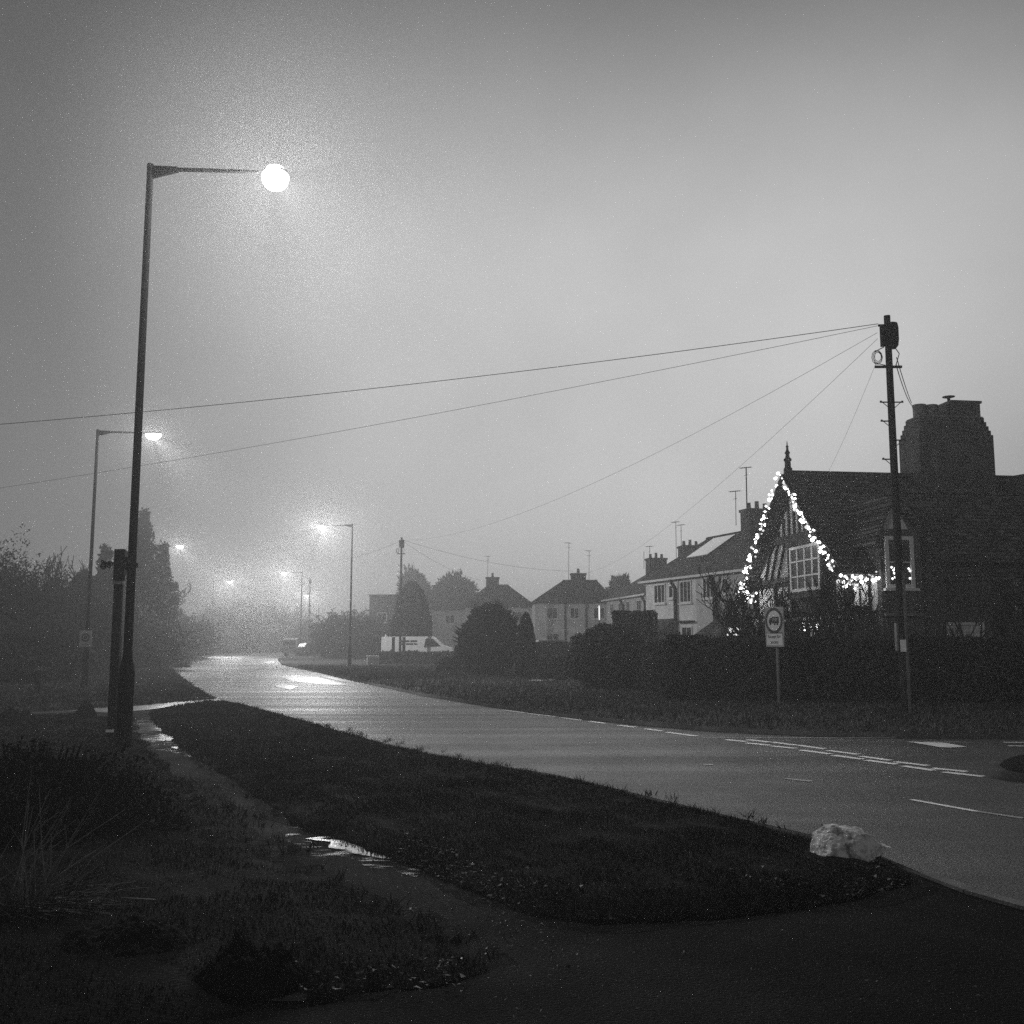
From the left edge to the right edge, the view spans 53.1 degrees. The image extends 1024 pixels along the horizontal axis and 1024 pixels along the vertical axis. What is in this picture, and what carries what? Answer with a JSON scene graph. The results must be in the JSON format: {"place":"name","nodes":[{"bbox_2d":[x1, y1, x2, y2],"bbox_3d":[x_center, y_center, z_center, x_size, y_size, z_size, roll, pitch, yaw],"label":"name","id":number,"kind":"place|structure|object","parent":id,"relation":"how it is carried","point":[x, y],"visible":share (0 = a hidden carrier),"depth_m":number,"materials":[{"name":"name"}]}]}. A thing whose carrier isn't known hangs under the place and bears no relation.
{"place":"outdoors","nodes":[
{"label":"outdoors","id":0,"kind":"place"},
{"bbox_2d":[0,666,219,712],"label":"back lawn","id":1,"kind":"structure","parent":0,"point":[68,708],"depth_m":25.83,"materials":[{"name":"black plant"}]},
{"bbox_2d":[0,523,50,634],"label":"evergreen","id":2,"kind":"object","parent":1,"relation":"on","point":[6,596],"visible":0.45,"depth_m":39.84,"materials":[{"name":"grey plant"}]},
{"bbox_2d":[0,540,93,669],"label":"evergreen","id":3,"kind":"object","parent":1,"relation":"on","point":[54,608],"visible":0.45,"depth_m":40.61,"materials":[{"name":"grey plant"}]},
{"bbox_2d":[40,546,77,606],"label":"bare tree","id":4,"kind":"object","parent":1,"relation":"on","point":[59,564],"visible":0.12,"depth_m":48.68,"materials":[{"name":"grey plant"}]},
{"bbox_2d":[39,555,88,613],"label":"bare tree","id":5,"kind":"object","parent":1,"relation":"on","point":[80,584],"visible":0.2,"depth_m":47.57,"materials":[{"name":"grey plant"}]},
{"bbox_2d":[66,568,110,669],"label":"conifer","id":6,"kind":"object","parent":1,"relation":"on","point":[96,590],"visible":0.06,"depth_m":51.62,"materials":[{"name":"grey plant"}]},
{"bbox_2d":[94,543,124,631],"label":"conifer","id":7,"kind":"object","parent":1,"relation":"on","point":[104,578],"visible":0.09,"depth_m":56.80,"materials":[{"name":"grey plant"}]},
{"bbox_2d":[74,585,150,671],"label":"evergreen","id":8,"kind":"object","parent":1,"relation":"on","point":[106,624],"visible":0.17,"depth_m":49.26,"materials":[{"name":"grey plant"}]},
{"bbox_2d":[81,429,161,686],"bbox_3d":[-12.744,1.541,33.497,2.259,8.640,0.316,0,-7,0],"label":"street lamp","id":9,"kind":"object","parent":1,"relation":"on","point":[85,668],"visible":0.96,"depth_m":33.48,"materials":[{"name":"metal"}]},
{"bbox_2d":[79,630,91,646],"bbox_3d":[-13.747,4.088,33.073,0.380,0.520,0.162,0,-7,0],"label":"square sign","id":10,"kind":"object","parent":9,"relation":"attached to","point":[85,640],"visible":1,"depth_m":33.00,"materials":[{"name":"grey metal"}]},
{"bbox_2d":[112,507,191,667],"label":"conifer","id":11,"kind":"object","parent":1,"relation":"on","point":[155,595],"visible":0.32,"depth_m":61.88,"materials":[{"name":"grey plant"}]},
{"bbox_2d":[133,605,201,668],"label":"evergreen","id":12,"kind":"object","parent":1,"relation":"on","point":[167,640],"visible":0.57,"depth_m":56.95,"materials":[{"name":"grey plant"}]},
{"bbox_2d":[68,698,220,712],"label":"wet path","id":13,"kind":"structure","parent":0,"point":[148,707],"depth_m":24.42,"materials":[{"name":"grey asphalt"}]},
{"bbox_2d":[0,712,486,1023],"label":"lawn","id":14,"kind":"structure","parent":0,"point":[200,886],"depth_m":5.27,"materials":[{"name":"plant"}]},
{"bbox_2d":[0,770,155,922],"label":"dry grass clump","id":15,"kind":"object","parent":14,"relation":"on","point":[7,904],"visible":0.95,"depth_m":5.78,"materials":[{"name":"grey plant"}]},
{"bbox_2d":[74,700,97,716],"bbox_3d":[-8.857,4.073,21.267,0.560,0.343,0.448,0,-7,0],"label":"molehill","id":16,"kind":"object","parent":14,"relation":"on","point":[86,707],"visible":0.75,"depth_m":21.18,"materials":[{"name":"soil"}]},
{"bbox_2d":[0,736,192,846],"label":"shrub","id":17,"kind":"object","parent":14,"relation":"on","point":[79,782],"visible":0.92,"depth_m":8.09,"materials":[{"name":"black plant"}]},
{"bbox_2d":[106,549,127,738],"bbox_3d":[-6.141,2.123,15.976,0.244,3.094,0.095,0,-7,0],"label":"sign post","id":18,"kind":"object","parent":14,"relation":"on","point":[119,572],"visible":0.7,"depth_m":15.96,"materials":[{"name":"black metal"}]},
{"bbox_2d":[56,912,192,956],"bbox_3d":[-1.955,2.111,5.152,0.851,0.167,0.681,0,-7,0],"label":"molehill","id":19,"kind":"object","parent":14,"relation":"on","point":[135,934],"visible":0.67,"depth_m":5.04,"materials":[{"name":"soil"}]},
{"bbox_2d":[115,163,288,748],"bbox_3d":[-4.475,-0.892,14.937,2.204,8.816,0.400,0,-7,0],"label":"street lamp","id":20,"kind":"object","parent":14,"relation":"on","point":[125,702],"visible":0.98,"depth_m":14.88,"materials":[{"name":"metal"}]},
{"bbox_2d":[100,556,137,569],"bbox_3d":[-5.934,0.792,15.358,0.264,0.264,1.793,5,-9,-33],"label":"bracket ornament","id":21,"kind":"object","parent":20,"relation":"attached to","point":[125,562],"visible":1,"depth_m":14.65,"materials":[{"name":"metal"}]},
{"bbox_2d":[118,684,126,727],"bbox_3d":[-5.468,2.718,14.371,0.091,0.605,0.020,0,-7,0],"label":"access door","id":22,"kind":"structure","parent":20,"relation":"in","point":[123,687],"depth_m":14.36,"materials":[{"name":"metal"}]},
{"bbox_2d":[193,930,309,1000],"bbox_3d":[-1.198,2.025,4.665,0.615,0.229,0.492,0,-7,0],"label":"molehill","id":23,"kind":"object","parent":14,"relation":"on","point":[240,964],"visible":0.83,"depth_m":4.54,"materials":[{"name":"soil"}]},
{"bbox_2d":[21,643,920,874],"bbox_3d":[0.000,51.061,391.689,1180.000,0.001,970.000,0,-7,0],"label":"ground","id":24,"kind":"structure","parent":0,"point":[903,867],"depth_m":9.75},
{"bbox_2d":[169,580,191,626],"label":"bare tree","id":25,"kind":"object","parent":24,"relation":"on","point":[180,611],"visible":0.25,"depth_m":84.38,"materials":[{"name":"grey plant"}]},
{"bbox_2d":[177,622,196,661],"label":"thicket","id":26,"kind":"object","parent":24,"relation":"on","point":[188,651],"visible":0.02,"depth_m":77.42,"materials":[{"name":"grey plant"}]},
{"bbox_2d":[177,609,228,657],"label":"thicket","id":27,"kind":"object","parent":24,"relation":"on","point":[204,633],"visible":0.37,"depth_m":94.87,"materials":[{"name":"grey plant"}]},
{"bbox_2d":[368,594,397,655],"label":"flat roofed house","id":28,"kind":"structure","parent":24,"relation":"on","point":[381,604],"depth_m":103.62,"materials":[{"name":"brick"}]},
{"bbox_2d":[425,581,464,648],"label":"terraced house","id":29,"kind":"structure","parent":24,"relation":"on","point":[447,611],"depth_m":112.55,"materials":[{"name":"white brick"}]},
{"bbox_2d":[462,556,531,633],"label":"terraced house","id":30,"kind":"structure","parent":24,"relation":"on","point":[509,598],"depth_m":100.55,"materials":[{"name":"white brick"}]},
{"bbox_2d":[529,542,609,642],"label":"terraced house","id":31,"kind":"structure","parent":24,"relation":"on","point":[565,610],"depth_m":87.68,"materials":[{"name":"white"}]},
{"bbox_2d":[546,607,558,619],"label":"window","id":32,"kind":"structure","parent":31,"relation":"in","point":[551,612],"depth_m":87.61,"materials":[{"name":"grey glass"}]},
{"bbox_2d":[569,607,579,619],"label":"window","id":33,"kind":"structure","parent":31,"relation":"in","point":[574,611],"depth_m":87.63,"materials":[{"name":"grey glass"}]},
{"bbox_2d":[592,607,605,619],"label":"window","id":34,"kind":"structure","parent":31,"relation":"in","point":[595,609],"depth_m":87.67,"materials":[{"name":"grey glass"}]},
{"bbox_2d":[601,521,697,626],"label":"terraced house","id":35,"kind":"structure","parent":24,"relation":"on","point":[631,597],"depth_m":79.08,"materials":[{"name":"white paint"}]},
{"bbox_2d":[638,531,740,640],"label":"terraced house","id":36,"kind":"structure","parent":24,"relation":"on","point":[671,593],"depth_m":56.51,"materials":[{"name":"paint"}]},
{"bbox_2d":[652,583,666,604],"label":"window","id":37,"kind":"structure","parent":36,"relation":"in","point":[659,589],"depth_m":57.88,"materials":[{"name":"white glass"}]},
{"bbox_2d":[678,580,692,604],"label":"window","id":38,"kind":"structure","parent":36,"relation":"in","point":[685,586],"depth_m":55.05,"materials":[{"name":"white glass"}]},
{"bbox_2d":[681,626,692,635],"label":"window","id":39,"kind":"structure","parent":36,"relation":"in","point":[684,629],"depth_m":54.73,"materials":[{"name":"white glass"}]},
{"bbox_2d":[689,467,766,637],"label":"terraced house","id":40,"kind":"structure","parent":24,"relation":"on","point":[731,560],"depth_m":52.93,"materials":[{"name":"ceramic"}]},
{"bbox_2d":[702,576,713,599],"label":"window","id":41,"kind":"structure","parent":40,"relation":"in","point":[704,585],"depth_m":52.92,"materials":[{"name":"white glass"}]},
{"bbox_2d":[0,0,1023,635],"label":"sky","id":42,"kind":"structure","parent":0,"point":[472,188],"materials":[{"name":"grey"}]},
{"bbox_2d":[33,708,1023,1023],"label":"lane","id":43,"kind":"structure","parent":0,"point":[911,936],"depth_m":4.93,"materials":[{"name":"black asphalt"}]},
{"bbox_2d":[134,720,171,748],"bbox_3d":[-5.865,3.730,17.206,1.061,0.001,8.801,3,-8,-24],"label":"damp patch","id":44,"kind":"object","parent":43,"relation":"on","point":[153,741],"visible":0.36,"depth_m":15.92,"materials":[{"name":"grey liquid"}]},
{"bbox_2d":[134,723,161,732],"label":"puddle","id":45,"kind":"object","parent":44,"relation":"on","point":[148,727],"visible":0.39,"depth_m":18.48,"materials":[{"name":"grey liquid"}]},
{"bbox_2d":[138,734,173,743],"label":"puddle","id":46,"kind":"object","parent":44,"relation":"on","point":[150,737],"visible":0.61,"depth_m":16.55,"materials":[{"name":"grey liquid"}]},
{"bbox_2d":[181,777,511,1023],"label":"mud","id":47,"kind":"structure","parent":43,"relation":"on","point":[299,858],"depth_m":5.99,"materials":[{"name":"black soil"}]},
{"bbox_2d":[286,827,418,876],"bbox_3d":[-1.379,2.540,7.788,0.587,0.001,2.517,6,-9,-40],"label":"damp patch","id":48,"kind":"object","parent":43,"relation":"on","point":[361,860],"visible":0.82,"depth_m":7.30,"materials":[{"name":"grey liquid"}]},
{"bbox_2d":[306,836,388,857],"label":"puddle","id":49,"kind":"object","parent":48,"relation":"on","point":[348,846],"visible":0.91,"depth_m":7.71,"materials":[{"name":"white liquid"}]},
{"bbox_2d":[148,699,938,932],"bbox_3d":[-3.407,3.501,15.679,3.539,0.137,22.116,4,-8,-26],"label":"verge","id":50,"kind":"structure","parent":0,"point":[389,823],"depth_m":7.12,"materials":[{"name":"plant"}]},
{"bbox_2d":[167,719,870,972],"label":"edge grass","id":51,"kind":"structure","parent":50,"relation":"on","point":[440,936],"depth_m":7.61,"materials":[{"name":"black plant"}]},
{"bbox_2d":[162,743,984,1016],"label":"leaf litter","id":52,"kind":"object","parent":50,"relation":"on","point":[389,984],"visible":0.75,"depth_m":6.15,"materials":[{"name":"black plant"}]},
{"bbox_2d":[810,824,891,861],"bbox_3d":[2.409,2.319,7.159,0.570,0.249,0.332,1,-7,-7],"label":"boulder","id":53,"kind":"object","parent":50,"relation":"on","point":[839,841],"visible":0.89,"depth_m":7.11,"materials":[{"name":"stone"}]},
{"bbox_2d":[174,655,1023,900],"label":"road","id":54,"kind":"structure","parent":0,"point":[982,851],"depth_m":13.18,"materials":[{"name":"grey asphalt"}]},
{"bbox_2d":[279,675,346,684],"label":"puddle","id":55,"kind":"object","parent":54,"relation":"on","point":[307,679],"visible":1,"depth_m":40.58,"materials":[{"name":"liquid"}]},
{"bbox_2d":[374,699,1023,817],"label":"worn road markings","id":56,"kind":"object","parent":54,"relation":"on","point":[810,780],"visible":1,"depth_m":11.52,"materials":[{"name":"paint"}]},
{"bbox_2d":[505,710,1023,810],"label":"road markings","id":57,"kind":"object","parent":54,"relation":"on","point":[938,744],"visible":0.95,"depth_m":14.45,"materials":[{"name":"paint"}]},
{"bbox_2d":[920,872,1023,909],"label":"kerb","id":58,"kind":"structure","parent":54,"relation":"on","point":[968,889],"depth_m":6.32,"materials":[{"name":"grey concrete"}]},
{"bbox_2d":[986,754,1023,781],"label":"island kerb","id":59,"kind":"structure","parent":54,"relation":"on","point":[994,768],"depth_m":11.76,"materials":[{"name":"concrete"}]},
{"bbox_2d":[1000,755,1023,771],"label":"traffic island","id":60,"kind":"structure","parent":59,"relation":"on","point":[1015,763],"depth_m":12.14,"materials":[{"name":"soil"}]},
{"bbox_2d":[204,649,1023,738],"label":"verge","id":61,"kind":"structure","parent":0,"point":[296,660],"depth_m":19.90,"materials":[{"name":"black plant"}]},
{"bbox_2d":[178,602,269,652],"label":"thicket","id":62,"kind":"object","parent":61,"relation":"on","point":[234,631],"visible":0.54,"depth_m":126.22,"materials":[{"name":"grey plant"}]},
{"bbox_2d":[192,590,302,650],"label":"thicket","id":63,"kind":"object","parent":61,"relation":"on","point":[241,610],"visible":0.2,"depth_m":163.29,"materials":[{"name":"grey plant"}]},
{"bbox_2d":[236,601,327,651],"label":"thicket","id":64,"kind":"object","parent":61,"relation":"on","point":[277,620],"visible":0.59,"depth_m":147.59,"materials":[{"name":"grey plant"}]},
{"bbox_2d":[281,571,302,655],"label":"street lamp","id":65,"kind":"object","parent":61,"relation":"on","point":[301,602],"visible":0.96,"depth_m":102.48,"materials":[{"name":"metal"}]},
{"bbox_2d":[281,638,315,655],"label":"parked car","id":66,"kind":"object","parent":61,"relation":"on","point":[289,645],"visible":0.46,"depth_m":103.11,"materials":[{"name":"grey metal"}]},
{"bbox_2d":[277,617,321,653],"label":"thicket","id":67,"kind":"object","parent":61,"relation":"on","point":[305,630],"visible":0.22,"depth_m":116.36,"materials":[{"name":"grey plant"}]},
{"bbox_2d":[295,642,320,655],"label":"parked car","id":68,"kind":"object","parent":61,"relation":"on","point":[301,648],"visible":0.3,"depth_m":100.75,"materials":[{"name":"grey metal"}]},
{"bbox_2d":[316,524,352,665],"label":"street lamp","id":69,"kind":"object","parent":61,"relation":"on","point":[349,647],"visible":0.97,"depth_m":60.37,"materials":[{"name":"metal"}]},
{"bbox_2d":[307,609,373,657],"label":"thicket","id":70,"kind":"object","parent":61,"relation":"on","point":[331,641],"visible":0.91,"depth_m":90.53,"materials":[{"name":"grey plant"}]},
{"bbox_2d":[338,606,391,656],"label":"thicket","id":71,"kind":"object","parent":61,"relation":"on","point":[379,632],"visible":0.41,"depth_m":94.54,"materials":[{"name":"grey plant"}]},
{"bbox_2d":[367,656,378,665],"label":"barrier","id":72,"kind":"object","parent":61,"relation":"on","point":[372,660],"visible":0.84,"depth_m":60.63,"materials":[{"name":"white paint"}]},
{"bbox_2d":[396,537,404,650],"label":"telegraph pole","id":73,"kind":"object","parent":61,"relation":"on","point":[401,543],"visible":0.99,"depth_m":67.81,"materials":[{"name":"wood"}]},
{"bbox_2d":[418,333,875,539],"bbox_3d":[0.151,-0.456,44.840,0.008,1.240,49.484,2,-8,-18],"label":"overhead cable","id":74,"kind":"object","parent":73,"relation":"attached to","point":[698,431],"visible":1,"depth_m":27.99,"materials":[{"name":"rubber"}]},
{"bbox_2d":[389,581,432,636],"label":"column conifer","id":75,"kind":"object","parent":61,"relation":"on","point":[416,619],"depth_m":73.40,"materials":[{"name":"grey plant"}]},
{"bbox_2d":[396,562,431,593],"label":"round tree","id":76,"kind":"object","parent":61,"relation":"on","point":[412,574],"visible":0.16,"depth_m":139.11,"materials":[{"name":"grey plant"}]},
{"bbox_2d":[376,649,457,663],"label":"hedge","id":77,"kind":"object","parent":61,"relation":"on","point":[415,657],"visible":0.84,"depth_m":66.05,"materials":[{"name":"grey plant"}]},
{"bbox_2d":[381,634,454,651],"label":"van","id":78,"kind":"object","parent":61,"relation":"on","point":[425,643],"visible":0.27,"depth_m":70.53,"materials":[{"name":"white metal"}]},
{"bbox_2d":[425,569,480,602],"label":"round tree","id":79,"kind":"object","parent":61,"relation":"on","point":[464,588],"visible":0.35,"depth_m":133.47,"materials":[{"name":"grey plant"}]},
{"bbox_2d":[451,600,518,674],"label":"conifer bush","id":80,"kind":"object","parent":61,"relation":"on","point":[487,637],"visible":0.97,"depth_m":43.52,"materials":[{"name":"grey plant"}]},
{"bbox_2d":[513,612,537,678],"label":"slender cypress","id":81,"kind":"object","parent":61,"relation":"on","point":[526,647],"visible":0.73,"depth_m":40.25,"materials":[{"name":"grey plant"}]},
{"bbox_2d":[522,651,574,679],"bbox_3d":[1.938,5.901,39.049,3.187,1.209,1.851,0,-7,0],"label":"shrub","id":82,"kind":"object","parent":61,"relation":"on","point":[541,669],"visible":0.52,"depth_m":38.62,"materials":[{"name":"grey plant"}]},
{"bbox_2d":[536,640,571,660],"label":"car","id":83,"kind":"object","parent":61,"relation":"on","point":[546,649],"visible":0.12,"depth_m":45.76,"materials":[{"name":"grey metal"}]},
{"bbox_2d":[564,622,643,689],"bbox_3d":[2.922,4.415,31.196,2.702,2.149,2.405,0,-7,0],"label":"clipped bush","id":84,"kind":"object","parent":61,"relation":"on","point":[598,651],"visible":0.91,"depth_m":30.48,"materials":[{"name":"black plant"}]},
{"bbox_2d":[604,572,630,594],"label":"round tree","id":85,"kind":"object","parent":61,"relation":"on","point":[617,583],"visible":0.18,"depth_m":119.33,"materials":[{"name":"grey plant"}]},
{"bbox_2d":[611,609,658,642],"bbox_3d":[4.834,5.189,40.088,1.724,2.754,1.776,-2,-7,15],"label":"hedge","id":86,"kind":"object","parent":61,"relation":"on","point":[641,624],"visible":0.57,"depth_m":39.54,"materials":[{"name":"black plant"}]},
{"bbox_2d":[635,635,700,696],"bbox_3d":[4.414,4.216,28.008,1.411,1.706,5.137,0,-7,-3],"label":"hedge","id":87,"kind":"object","parent":61,"relation":"on","point":[651,675],"visible":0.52,"depth_m":28.37,"materials":[{"name":"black plant"}]},
{"bbox_2d":[764,605,784,703],"bbox_3d":[6.062,3.353,23.439,0.126,2.425,0.640,4,-8,-26],"label":"weight limit sign","id":88,"kind":"object","parent":61,"relation":"on","point":[774,627],"visible":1,"depth_m":23.43,"materials":[{"name":"white metal"}]},
{"bbox_2d":[696,567,876,637],"bbox_3d":[6.937,3.155,26.818,4.589,3.623,3.003,0,-7,0],"label":"bare tree","id":89,"kind":"object","parent":61,"relation":"on","point":[731,607],"visible":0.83,"depth_m":26.47,"materials":[{"name":"black plant"}]},
{"bbox_2d":[759,573,875,637],"bbox_3d":[8.301,3.296,27.208,1.962,3.427,3.045,5,-9,-36],"label":"bare tree","id":90,"kind":"object","parent":61,"relation":"on","point":[851,624],"visible":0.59,"depth_m":27.10,"materials":[{"name":"black plant"}]},
{"bbox_2d":[664,631,1023,704],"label":"hedge","id":91,"kind":"object","parent":61,"relation":"on","point":[967,668],"visible":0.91,"depth_m":24.10,"materials":[{"name":"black plant"}]},
{"bbox_2d":[740,395,1023,637],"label":"gabled house","id":92,"kind":"structure","parent":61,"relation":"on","point":[956,490],"depth_m":31.79,"materials":[{"name":"brick"}]},
{"bbox_2d":[738,471,781,588],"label":"fairy lights","id":93,"kind":"object","parent":92,"relation":"attached to","point":[757,536],"visible":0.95,"depth_m":35.26,"materials":[{"name":"glass"}]},
{"bbox_2d":[789,542,819,592],"bbox_3d":[9.152,1.750,32.030,0.061,1.440,2.200,1,-7,-8],"label":"window","id":94,"kind":"structure","parent":92,"relation":"in","point":[804,560],"depth_m":32.02,"materials":[{"name":"grey glass"}]},
{"bbox_2d":[782,481,834,570],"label":"fairy lights","id":95,"kind":"object","parent":92,"relation":"attached to","point":[794,506],"visible":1,"depth_m":31.27,"materials":[{"name":"glass"}]},
{"bbox_2d":[836,571,879,588],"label":"fairy lights","id":96,"kind":"object","parent":92,"relation":"attached to","point":[872,580],"visible":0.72,"depth_m":29.26,"materials":[{"name":"glass"}]},
{"bbox_2d":[883,536,919,590],"bbox_3d":[11.180,1.478,29.481,1.040,1.580,0.140,1,-7,-8],"label":"window","id":97,"kind":"structure","parent":92,"relation":"in","point":[907,541],"depth_m":29.52,"materials":[{"name":"grey glass"}]},
{"bbox_2d":[946,622,984,637],"bbox_3d":[13.195,3.608,29.751,1.150,0.800,0.060,1,-7,-8],"label":"window","id":98,"kind":"structure","parent":92,"relation":"in","point":[967,627],"depth_m":29.78,"materials":[{"name":"grey glass"}]},
{"bbox_2d":[871,315,911,714],"bbox_3d":[7.814,0.135,20.937,0.609,8.580,0.241,-2,-7,15],"label":"telegraph pole","id":99,"kind":"object","parent":61,"relation":"on","point":[889,335],"visible":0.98,"depth_m":20.92,"materials":[{"name":"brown wood"}]},
{"bbox_2d":[0,324,875,424],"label":"overhead cable","id":100,"kind":"object","parent":99,"relation":"attached to","point":[449,379],"visible":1,"depth_m":22.39,"materials":[{"name":"rubber"}]},
{"bbox_2d":[2,326,874,487],"bbox_3d":[-11.239,-1.688,29.841,41.551,2.297,0.010,-3,-8,24],"label":"overhead cable","id":101,"kind":"object","parent":99,"relation":"attached to","point":[467,407],"visible":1,"depth_m":25.23,"materials":[{"name":"rubber"}]},
{"bbox_2d":[587,339,876,572],"bbox_3d":[6.954,1.240,55.209,0.008,1.226,68.158,0,-7,-1],"label":"overhead cable","id":102,"kind":"object","parent":99,"relation":"attached to","point":[763,445],"visible":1,"depth_m":30.11,"materials":[{"name":"rubber"}]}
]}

